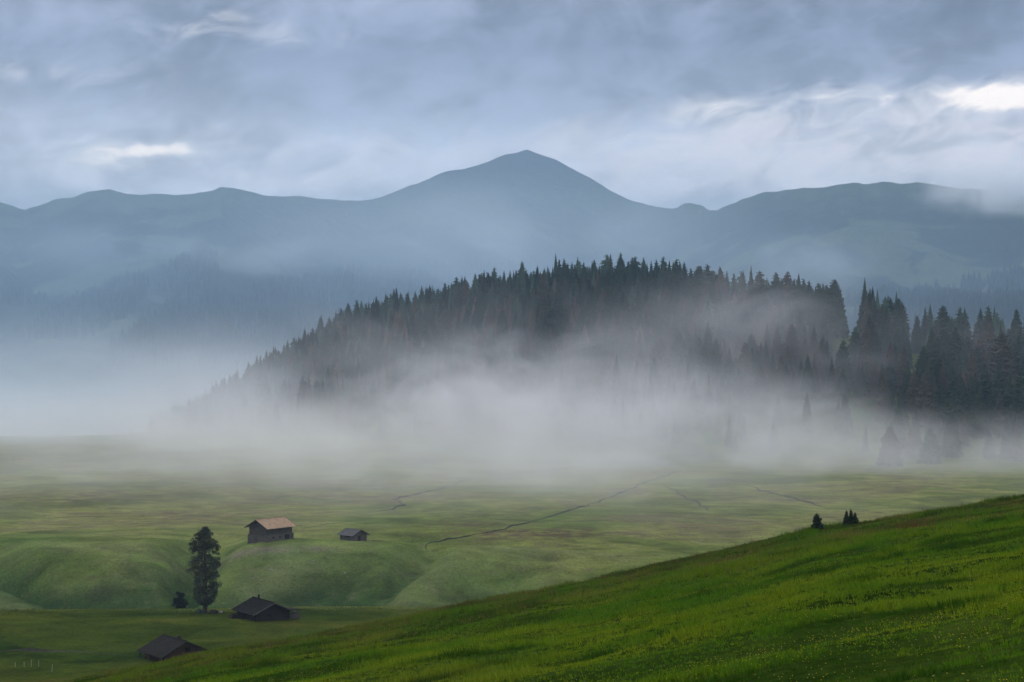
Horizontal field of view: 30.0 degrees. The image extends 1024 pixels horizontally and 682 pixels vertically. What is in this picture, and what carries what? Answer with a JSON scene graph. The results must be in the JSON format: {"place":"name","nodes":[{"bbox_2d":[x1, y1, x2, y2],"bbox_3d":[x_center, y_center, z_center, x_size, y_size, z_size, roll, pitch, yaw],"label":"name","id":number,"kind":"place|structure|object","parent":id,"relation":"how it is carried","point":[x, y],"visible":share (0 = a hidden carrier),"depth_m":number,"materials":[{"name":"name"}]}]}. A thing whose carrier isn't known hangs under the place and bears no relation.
{"place":"outdoors","nodes":[
{"label":"outdoors","id":0,"kind":"place"},
{"bbox_2d":[0,335,1023,681],"bbox_3d":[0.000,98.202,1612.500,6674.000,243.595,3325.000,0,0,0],"label":"terrain","id":1,"kind":"structure","parent":0,"point":[100,527],"depth_m":549.01,"materials":[{"name":"green plant"}]},
{"bbox_2d":[0,648,132,655],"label":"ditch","id":2,"kind":"object","parent":1,"relation":"on","point":[34,649],"visible":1,"depth_m":322.74,"materials":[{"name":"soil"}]},
{"bbox_2d":[137,634,206,660],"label":"hut","id":3,"kind":"object","parent":1,"relation":"on","point":[163,646],"visible":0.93,"depth_m":313.62,"materials":[{"name":"grey wood"}]},
{"bbox_2d":[171,591,188,608],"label":"juniper bush","id":4,"kind":"object","parent":1,"relation":"on","point":[179,601],"visible":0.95,"depth_m":377.65,"materials":[{"name":"green plant"}]},
{"bbox_2d":[186,525,222,612],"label":"stone pine","id":5,"kind":"object","parent":1,"relation":"on","point":[201,543],"visible":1,"depth_m":367.86,"materials":[{"name":"green plant"}]},
{"bbox_2d":[231,594,299,621],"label":"dark log hut","id":6,"kind":"object","parent":1,"relation":"on","point":[255,609],"visible":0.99,"depth_m":358.65,"materials":[{"name":"black wood"}]},
{"bbox_2d":[244,516,296,543],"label":"barn","id":7,"kind":"structure","parent":1,"relation":"on","point":[267,530],"depth_m":478.37,"materials":[{"name":"wood"}]},
{"bbox_2d":[337,528,369,540],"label":"hut","id":8,"kind":"object","parent":1,"relation":"on","point":[349,534],"visible":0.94,"depth_m":487.64,"materials":[{"name":"grey"}]},
{"bbox_2d":[387,336,400,376],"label":"spruce","id":9,"kind":"object","parent":1,"relation":"on","point":[394,352],"visible":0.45,"depth_m":1131.67,"materials":[{"name":"grey plant"}]},
{"bbox_2d":[434,308,453,347],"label":"spruce","id":10,"kind":"object","parent":1,"relation":"on","point":[444,323],"visible":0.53,"depth_m":1152.04,"materials":[{"name":"grey plant"}]},
{"bbox_2d":[454,312,463,359],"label":"spruce","id":11,"kind":"object","parent":1,"relation":"on","point":[458,339],"visible":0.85,"depth_m":1123.07,"materials":[{"name":"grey plant"}]},
{"bbox_2d":[460,279,473,306],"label":"spruce","id":12,"kind":"object","parent":1,"relation":"on","point":[465,290],"visible":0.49,"depth_m":1213.15,"materials":[{"name":"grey plant"}]},
{"bbox_2d":[500,318,509,357],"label":"spruce","id":13,"kind":"object","parent":1,"relation":"on","point":[505,339],"visible":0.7,"depth_m":1060.73,"materials":[{"name":"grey plant"}]},
{"bbox_2d":[0,493,1023,681],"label":"grass","id":14,"kind":"structure","parent":1,"relation":"on","point":[956,599],"depth_m":80.02,"materials":[{"name":"green plant"}]},
{"bbox_2d":[511,279,523,317],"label":"spruce","id":15,"kind":"object","parent":1,"relation":"on","point":[518,293],"visible":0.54,"depth_m":1135.75,"materials":[{"name":"green plant"}]},
{"bbox_2d":[518,338,529,373],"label":"spruce","id":16,"kind":"object","parent":1,"relation":"on","point":[523,346],"visible":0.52,"depth_m":1033.06,"materials":[{"name":"grey plant"}]},
{"bbox_2d":[536,273,550,304],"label":"spruce","id":17,"kind":"object","parent":1,"relation":"on","point":[542,286],"visible":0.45,"depth_m":1136.19,"materials":[{"name":"green plant"}]},
{"bbox_2d":[540,325,552,362],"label":"spruce","id":18,"kind":"object","parent":1,"relation":"on","point":[545,341],"visible":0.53,"depth_m":1024.05,"materials":[{"name":"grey plant"}]},
{"bbox_2d":[549,346,560,374],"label":"spruce","id":19,"kind":"object","parent":1,"relation":"on","point":[554,359],"visible":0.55,"depth_m":996.21,"materials":[{"name":"grey plant"}]},
{"bbox_2d":[551,314,563,351],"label":"spruce","id":20,"kind":"object","parent":1,"relation":"on","point":[557,330],"visible":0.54,"depth_m":1052.27,"materials":[{"name":"grey plant"}]},
{"bbox_2d":[556,261,570,291],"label":"spruce","id":21,"kind":"object","parent":1,"relation":"on","point":[563,272],"visible":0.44,"depth_m":1163.18,"materials":[{"name":"green plant"}]},
{"bbox_2d":[146,255,1023,459],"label":"forest","id":22,"kind":"object","parent":1,"relation":"on","point":[295,386],"visible":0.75,"depth_m":1043.39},
{"bbox_2d":[579,347,598,384],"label":"spruce","id":23,"kind":"object","parent":1,"relation":"on","point":[588,357],"visible":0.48,"depth_m":989.24,"materials":[{"name":"grey plant"}]},
{"bbox_2d":[582,295,596,338],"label":"spruce","id":24,"kind":"object","parent":1,"relation":"on","point":[588,309],"visible":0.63,"depth_m":1071.14,"materials":[{"name":"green plant"}]},
{"bbox_2d":[587,328,604,374],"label":"spruce","id":25,"kind":"object","parent":1,"relation":"on","point":[595,345],"visible":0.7,"depth_m":991.51,"materials":[{"name":"grey plant"}]},
{"bbox_2d":[600,286,615,325],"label":"spruce","id":26,"kind":"object","parent":1,"relation":"on","point":[609,297],"visible":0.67,"depth_m":1068.90,"materials":[{"name":"green plant"}]},
{"bbox_2d":[602,330,620,365],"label":"spruce","id":27,"kind":"object","parent":1,"relation":"on","point":[613,344],"visible":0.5,"depth_m":989.92,"materials":[{"name":"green plant"}]},
{"bbox_2d":[608,295,621,327],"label":"spruce","id":28,"kind":"object","parent":1,"relation":"on","point":[616,310],"visible":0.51,"depth_m":1065.33,"materials":[{"name":"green plant"}]},
{"bbox_2d":[215,509,1023,681],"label":"meadow flowers","id":29,"kind":"object","parent":1,"relation":"on","point":[722,630],"visible":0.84,"depth_m":68.53,"materials":[{"name":"yellow plant"}]},
{"bbox_2d":[618,342,626,382],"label":"spruce","id":30,"kind":"object","parent":1,"relation":"on","point":[622,362],"visible":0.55,"depth_m":973.27,"materials":[{"name":"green plant"}]},
{"bbox_2d":[621,309,633,339],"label":"spruce","id":31,"kind":"object","parent":1,"relation":"on","point":[627,319],"visible":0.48,"depth_m":1025.94,"materials":[{"name":"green plant"}]},
{"bbox_2d":[647,292,659,330],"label":"spruce","id":32,"kind":"object","parent":1,"relation":"on","point":[653,307],"visible":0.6,"depth_m":1055.45,"materials":[{"name":"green plant"}]},
{"bbox_2d":[646,341,669,380],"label":"spruce","id":33,"kind":"object","parent":1,"relation":"on","point":[658,355],"visible":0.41,"depth_m":949.73,"materials":[{"name":"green plant"}]},
{"bbox_2d":[667,332,687,382],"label":"spruce","id":34,"kind":"object","parent":1,"relation":"on","point":[678,347],"visible":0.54,"depth_m":959.71,"materials":[{"name":"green plant"}]},
{"bbox_2d":[681,278,698,312],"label":"spruce","id":35,"kind":"object","parent":1,"relation":"on","point":[690,289],"visible":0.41,"depth_m":1063.09,"materials":[{"name":"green plant"}]},
{"bbox_2d":[696,346,716,405],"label":"spruce","id":36,"kind":"object","parent":1,"relation":"on","point":[703,365],"visible":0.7,"depth_m":932.48,"materials":[{"name":"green plant"}]},
{"bbox_2d":[702,320,713,368],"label":"spruce","id":37,"kind":"object","parent":1,"relation":"on","point":[707,343],"visible":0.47,"depth_m":960.42,"materials":[{"name":"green plant"}]},
{"bbox_2d":[709,339,723,392],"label":"spruce","id":38,"kind":"object","parent":1,"relation":"on","point":[716,365],"visible":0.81,"depth_m":942.97,"materials":[{"name":"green plant"}]},
{"bbox_2d":[714,269,727,300],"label":"spruce","id":39,"kind":"object","parent":1,"relation":"on","point":[721,282],"visible":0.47,"depth_m":1069.08,"materials":[{"name":"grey plant"}]},
{"bbox_2d":[715,358,742,412],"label":"spruce","id":40,"kind":"object","parent":1,"relation":"on","point":[729,374],"visible":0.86,"depth_m":914.99,"materials":[{"name":"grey plant"}]},
{"bbox_2d":[733,367,746,409],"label":"spruce","id":41,"kind":"object","parent":1,"relation":"on","point":[740,394],"visible":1,"depth_m":912.28,"materials":[{"name":"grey plant"}]},
{"bbox_2d":[735,341,752,392],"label":"spruce","id":42,"kind":"object","parent":1,"relation":"on","point":[745,362],"visible":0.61,"depth_m":928.16,"materials":[{"name":"grey plant"}]},
{"bbox_2d":[738,284,763,341],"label":"spruce","id":43,"kind":"object","parent":1,"relation":"on","point":[753,313],"visible":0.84,"depth_m":1002.57,"materials":[{"name":"grey plant"}]},
{"bbox_2d":[750,365,771,410],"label":"spruce","id":44,"kind":"object","parent":1,"relation":"on","point":[760,398],"visible":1,"depth_m":909.47,"materials":[{"name":"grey plant"}]},
{"bbox_2d":[750,271,771,304],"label":"spruce","id":45,"kind":"object","parent":1,"relation":"on","point":[760,285],"visible":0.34,"depth_m":1032.09,"materials":[{"name":"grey plant"}]},
{"bbox_2d":[768,366,779,406],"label":"spruce","id":46,"kind":"object","parent":1,"relation":"on","point":[773,384],"visible":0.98,"depth_m":912.88,"materials":[{"name":"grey plant"}]},
{"bbox_2d":[769,323,783,368],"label":"spruce","id":47,"kind":"object","parent":1,"relation":"on","point":[776,350],"visible":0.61,"depth_m":951.60,"materials":[{"name":"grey plant"}]},
{"bbox_2d":[775,355,787,403],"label":"spruce","id":48,"kind":"object","parent":1,"relation":"on","point":[781,373],"visible":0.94,"depth_m":914.94,"materials":[{"name":"grey plant"}]},
{"bbox_2d":[777,300,785,343],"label":"spruce","id":49,"kind":"object","parent":1,"relation":"on","point":[781,321],"visible":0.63,"depth_m":987.91,"materials":[{"name":"grey plant"}]},
{"bbox_2d":[777,270,793,304],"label":"spruce","id":50,"kind":"object","parent":1,"relation":"on","point":[787,280],"visible":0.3,"depth_m":1042.19,"materials":[{"name":"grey plant"}]},
{"bbox_2d":[782,324,800,375],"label":"spruce","id":51,"kind":"object","parent":1,"relation":"on","point":[792,342],"visible":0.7,"depth_m":949.62,"materials":[{"name":"grey plant"}]},
{"bbox_2d":[785,374,797,410],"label":"spruce","id":52,"kind":"object","parent":1,"relation":"on","point":[791,402],"visible":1,"depth_m":901.81,"materials":[{"name":"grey plant"}]},
{"bbox_2d":[792,279,802,315],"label":"spruce","id":53,"kind":"object","parent":1,"relation":"on","point":[797,293],"visible":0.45,"depth_m":1026.52,"materials":[{"name":"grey plant"}]},
{"bbox_2d":[799,391,813,434],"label":"spruce","id":54,"kind":"object","parent":1,"relation":"on","point":[806,425],"visible":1,"depth_m":865.43,"materials":[{"name":"grey plant"}]},
{"bbox_2d":[800,356,815,398],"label":"spruce","id":55,"kind":"object","parent":1,"relation":"on","point":[808,384],"visible":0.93,"depth_m":910.89,"materials":[{"name":"grey plant"}]},
{"bbox_2d":[808,287,818,329],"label":"spruce","id":56,"kind":"object","parent":1,"relation":"on","point":[812,303],"visible":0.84,"depth_m":1009.98,"materials":[{"name":"grey plant"}]},
{"bbox_2d":[812,353,820,394],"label":"spruce","id":57,"kind":"object","parent":1,"relation":"on","point":[816,381],"visible":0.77,"depth_m":920.24,"materials":[{"name":"grey plant"}]},
{"bbox_2d":[815,284,828,323],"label":"spruce","id":58,"kind":"object","parent":1,"relation":"on","point":[821,303],"visible":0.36,"depth_m":1022.86,"materials":[{"name":"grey plant"}]},
{"bbox_2d":[815,337,830,380],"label":"spruce","id":59,"kind":"object","parent":1,"relation":"on","point":[821,356],"visible":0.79,"depth_m":932.61,"materials":[{"name":"grey plant"}]},
{"bbox_2d":[818,313,832,355],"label":"spruce","id":60,"kind":"object","parent":1,"relation":"on","point":[824,329],"visible":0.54,"depth_m":969.56,"materials":[{"name":"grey plant"}]},
{"bbox_2d":[825,357,835,411],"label":"spruce","id":61,"kind":"object","parent":1,"relation":"on","point":[831,382],"visible":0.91,"depth_m":893.90,"materials":[{"name":"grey plant"}]},
{"bbox_2d":[825,279,844,327],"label":"spruce","id":62,"kind":"object","parent":1,"relation":"on","point":[829,296],"visible":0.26,"depth_m":1025.18,"materials":[{"name":"green plant"}]},
{"bbox_2d":[830,378,843,414],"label":"spruce","id":63,"kind":"object","parent":1,"relation":"on","point":[837,395],"visible":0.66,"depth_m":886.73,"materials":[{"name":"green plant"}]},
{"bbox_2d":[828,284,849,338],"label":"spruce","id":64,"kind":"object","parent":1,"relation":"on","point":[838,325],"visible":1,"depth_m":1002.95,"materials":[{"name":"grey plant"}]},
{"bbox_2d":[836,368,850,401],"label":"spruce","id":65,"kind":"object","parent":1,"relation":"on","point":[844,383],"visible":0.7,"depth_m":897.39,"materials":[{"name":"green plant"}]},
{"bbox_2d":[835,340,854,390],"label":"spruce","id":66,"kind":"object","parent":1,"relation":"on","point":[842,355],"visible":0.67,"depth_m":916.25,"materials":[{"name":"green plant"}]},
{"bbox_2d":[836,395,853,436],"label":"spruce","id":67,"kind":"object","parent":1,"relation":"on","point":[845,415],"visible":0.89,"depth_m":860.38,"materials":[{"name":"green plant"}]},
{"bbox_2d":[847,327,861,367],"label":"spruce","id":68,"kind":"object","parent":1,"relation":"on","point":[855,339],"visible":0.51,"depth_m":940.04,"materials":[{"name":"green plant"}]},
{"bbox_2d":[855,329,872,380],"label":"spruce","id":69,"kind":"object","parent":1,"relation":"on","point":[865,358],"visible":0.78,"depth_m":920.64,"materials":[{"name":"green plant"}]},
{"bbox_2d":[870,329,882,372],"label":"spruce","id":70,"kind":"object","parent":1,"relation":"on","point":[875,341],"visible":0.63,"depth_m":933.84,"materials":[{"name":"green plant"}]},
{"bbox_2d":[874,366,889,422],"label":"spruce","id":71,"kind":"object","parent":1,"relation":"on","point":[881,409],"visible":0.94,"depth_m":874.99,"materials":[{"name":"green plant"}]},
{"bbox_2d":[875,426,904,466],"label":"spruce","id":72,"kind":"object","parent":1,"relation":"on","point":[890,454],"visible":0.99,"depth_m":798.12,"materials":[{"name":"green plant"}]},
{"bbox_2d":[885,392,896,429],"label":"spruce","id":73,"kind":"object","parent":1,"relation":"on","point":[891,411],"visible":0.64,"depth_m":862.41,"materials":[{"name":"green plant"}]},
{"bbox_2d":[893,399,906,450],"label":"spruce","id":74,"kind":"object","parent":1,"relation":"on","point":[899,427],"visible":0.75,"depth_m":836.68,"materials":[{"name":"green plant"}]},
{"bbox_2d":[895,345,909,398],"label":"spruce","id":75,"kind":"object","parent":1,"relation":"on","point":[903,361],"visible":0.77,"depth_m":900.84,"materials":[{"name":"green plant"}]},
{"bbox_2d":[896,393,909,430],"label":"spruce","id":76,"kind":"object","parent":1,"relation":"on","point":[903,408],"visible":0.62,"depth_m":861.75,"materials":[{"name":"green plant"}]},
{"bbox_2d":[901,362,911,397],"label":"spruce","id":77,"kind":"object","parent":1,"relation":"on","point":[907,375],"visible":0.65,"depth_m":894.60,"materials":[{"name":"green plant"}]},
{"bbox_2d":[900,327,913,367],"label":"spruce","id":78,"kind":"object","parent":1,"relation":"on","point":[906,342],"visible":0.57,"depth_m":945.85,"materials":[{"name":"green plant"}]},
{"bbox_2d":[906,368,918,412],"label":"spruce","id":79,"kind":"object","parent":1,"relation":"on","point":[911,394],"visible":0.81,"depth_m":883.23,"materials":[{"name":"green plant"}]},
{"bbox_2d":[911,315,921,353],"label":"spruce","id":80,"kind":"object","parent":1,"relation":"on","point":[916,333],"visible":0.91,"depth_m":985.27,"materials":[{"name":"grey plant"}]},
{"bbox_2d":[911,374,935,427],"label":"spruce","id":81,"kind":"object","parent":1,"relation":"on","point":[924,404],"visible":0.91,"depth_m":865.83,"materials":[{"name":"green plant"}]},
{"bbox_2d":[919,307,928,352],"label":"spruce","id":82,"kind":"object","parent":1,"relation":"on","point":[925,329],"visible":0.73,"depth_m":979.83,"materials":[{"name":"green plant"}]},
{"bbox_2d":[914,346,936,383],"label":"spruce","id":83,"kind":"object","parent":1,"relation":"on","point":[923,354],"visible":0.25,"depth_m":896.96,"materials":[{"name":"green plant"}]},
{"bbox_2d":[916,428,942,464],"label":"spruce","id":84,"kind":"object","parent":1,"relation":"on","point":[929,453],"visible":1,"depth_m":809.89,"materials":[{"name":"grey plant"}]},
{"bbox_2d":[925,412,942,444],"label":"spruce","id":85,"kind":"object","parent":1,"relation":"on","point":[934,422],"visible":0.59,"depth_m":833.60,"materials":[{"name":"grey plant"}]},
{"bbox_2d":[928,337,945,380],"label":"spruce","id":86,"kind":"object","parent":1,"relation":"on","point":[937,353],"visible":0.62,"depth_m":907.07,"materials":[{"name":"green plant"}]},
{"bbox_2d":[934,382,947,420],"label":"spruce","id":87,"kind":"object","parent":1,"relation":"on","point":[941,396],"visible":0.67,"depth_m":870.81,"materials":[{"name":"green plant"}]},
{"bbox_2d":[932,306,953,340],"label":"spruce","id":88,"kind":"object","parent":1,"relation":"on","point":[943,320],"visible":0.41,"depth_m":953.45,"materials":[{"name":"green plant"}]},
{"bbox_2d":[936,328,956,365],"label":"spruce","id":89,"kind":"object","parent":1,"relation":"on","point":[943,336],"visible":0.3,"depth_m":916.84,"materials":[{"name":"green plant"}]},
{"bbox_2d":[940,398,962,450],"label":"spruce","id":90,"kind":"object","parent":1,"relation":"on","point":[948,410],"visible":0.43,"depth_m":834.85,"materials":[{"name":"green plant"}]},
{"bbox_2d":[941,412,963,458],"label":"spruce","id":91,"kind":"object","parent":1,"relation":"on","point":[951,446],"visible":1,"depth_m":819.68,"materials":[{"name":"grey plant"}]},
{"bbox_2d":[950,327,965,366],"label":"spruce","id":92,"kind":"object","parent":1,"relation":"on","point":[956,343],"visible":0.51,"depth_m":918.16,"materials":[{"name":"green plant"}]},
{"bbox_2d":[954,378,966,425],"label":"spruce","id":93,"kind":"object","parent":1,"relation":"on","point":[960,398],"visible":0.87,"depth_m":860.04,"materials":[{"name":"green plant"}]},
{"bbox_2d":[958,372,976,432],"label":"spruce","id":94,"kind":"object","parent":1,"relation":"on","point":[971,397],"visible":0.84,"depth_m":857.08,"materials":[{"name":"green plant"}]},
{"bbox_2d":[967,386,988,438],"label":"spruce","id":95,"kind":"object","parent":1,"relation":"on","point":[978,427],"visible":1,"depth_m":849.74,"materials":[{"name":"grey plant"}]},
{"bbox_2d":[979,370,992,413],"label":"spruce","id":96,"kind":"object","parent":1,"relation":"on","point":[985,383],"visible":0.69,"depth_m":874.71,"materials":[{"name":"green plant"}]},
{"bbox_2d":[985,386,995,429],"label":"spruce","id":97,"kind":"object","parent":1,"relation":"on","point":[990,406],"visible":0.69,"depth_m":856.73,"materials":[{"name":"green plant"}]},
{"bbox_2d":[983,322,997,355],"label":"spruce","id":98,"kind":"object","parent":1,"relation":"on","point":[990,337],"visible":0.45,"depth_m":925.82,"materials":[{"name":"green plant"}]},
{"bbox_2d":[991,388,1005,437],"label":"spruce","id":99,"kind":"object","parent":1,"relation":"on","point":[998,422],"visible":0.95,"depth_m":845.79,"materials":[{"name":"grey plant"}]},
{"bbox_2d":[987,330,1016,388],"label":"spruce","id":100,"kind":"object","parent":1,"relation":"on","point":[1001,352],"visible":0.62,"depth_m":893.91,"materials":[{"name":"green plant"}]},
{"bbox_2d":[997,367,1021,436],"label":"spruce","id":101,"kind":"object","parent":1,"relation":"on","point":[1010,405],"visible":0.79,"depth_m":848.36,"materials":[{"name":"green plant"}]},
{"bbox_2d":[1014,354,1023,404],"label":"spruce","id":102,"kind":"object","parent":1,"relation":"on","point":[1019,383],"visible":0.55,"depth_m":863.69,"materials":[{"name":"green plant"}]},
{"bbox_2d":[1017,382,1023,433],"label":"spruce","id":103,"kind":"object","parent":1,"relation":"on","point":[1020,402],"visible":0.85,"depth_m":849.31,"materials":[{"name":"green plant"}]},
{"bbox_2d":[0,150,1023,436],"bbox_3d":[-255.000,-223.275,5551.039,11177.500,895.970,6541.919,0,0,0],"label":"mountain range","id":104,"kind":"structure","parent":0,"point":[532,210],"depth_m":5051.11,"materials":[{"name":"blue stone"}]},
{"bbox_2d":[0,244,1023,372],"bbox_3d":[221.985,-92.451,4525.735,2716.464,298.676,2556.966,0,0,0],"label":"forest","id":105,"kind":"object","parent":104,"relation":"on","point":[165,329],"visible":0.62,"depth_m":3915.79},
{"bbox_2d":[0,0,1023,209],"label":"sky","id":106,"kind":"structure","parent":0,"point":[711,104],"materials":[{"name":"blue"}]},
{"bbox_2d":[425,471,677,547],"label":"dirt path","id":107,"kind":"structure","parent":0,"point":[599,501],"depth_m":566.47,"materials":[{"name":"soil"}]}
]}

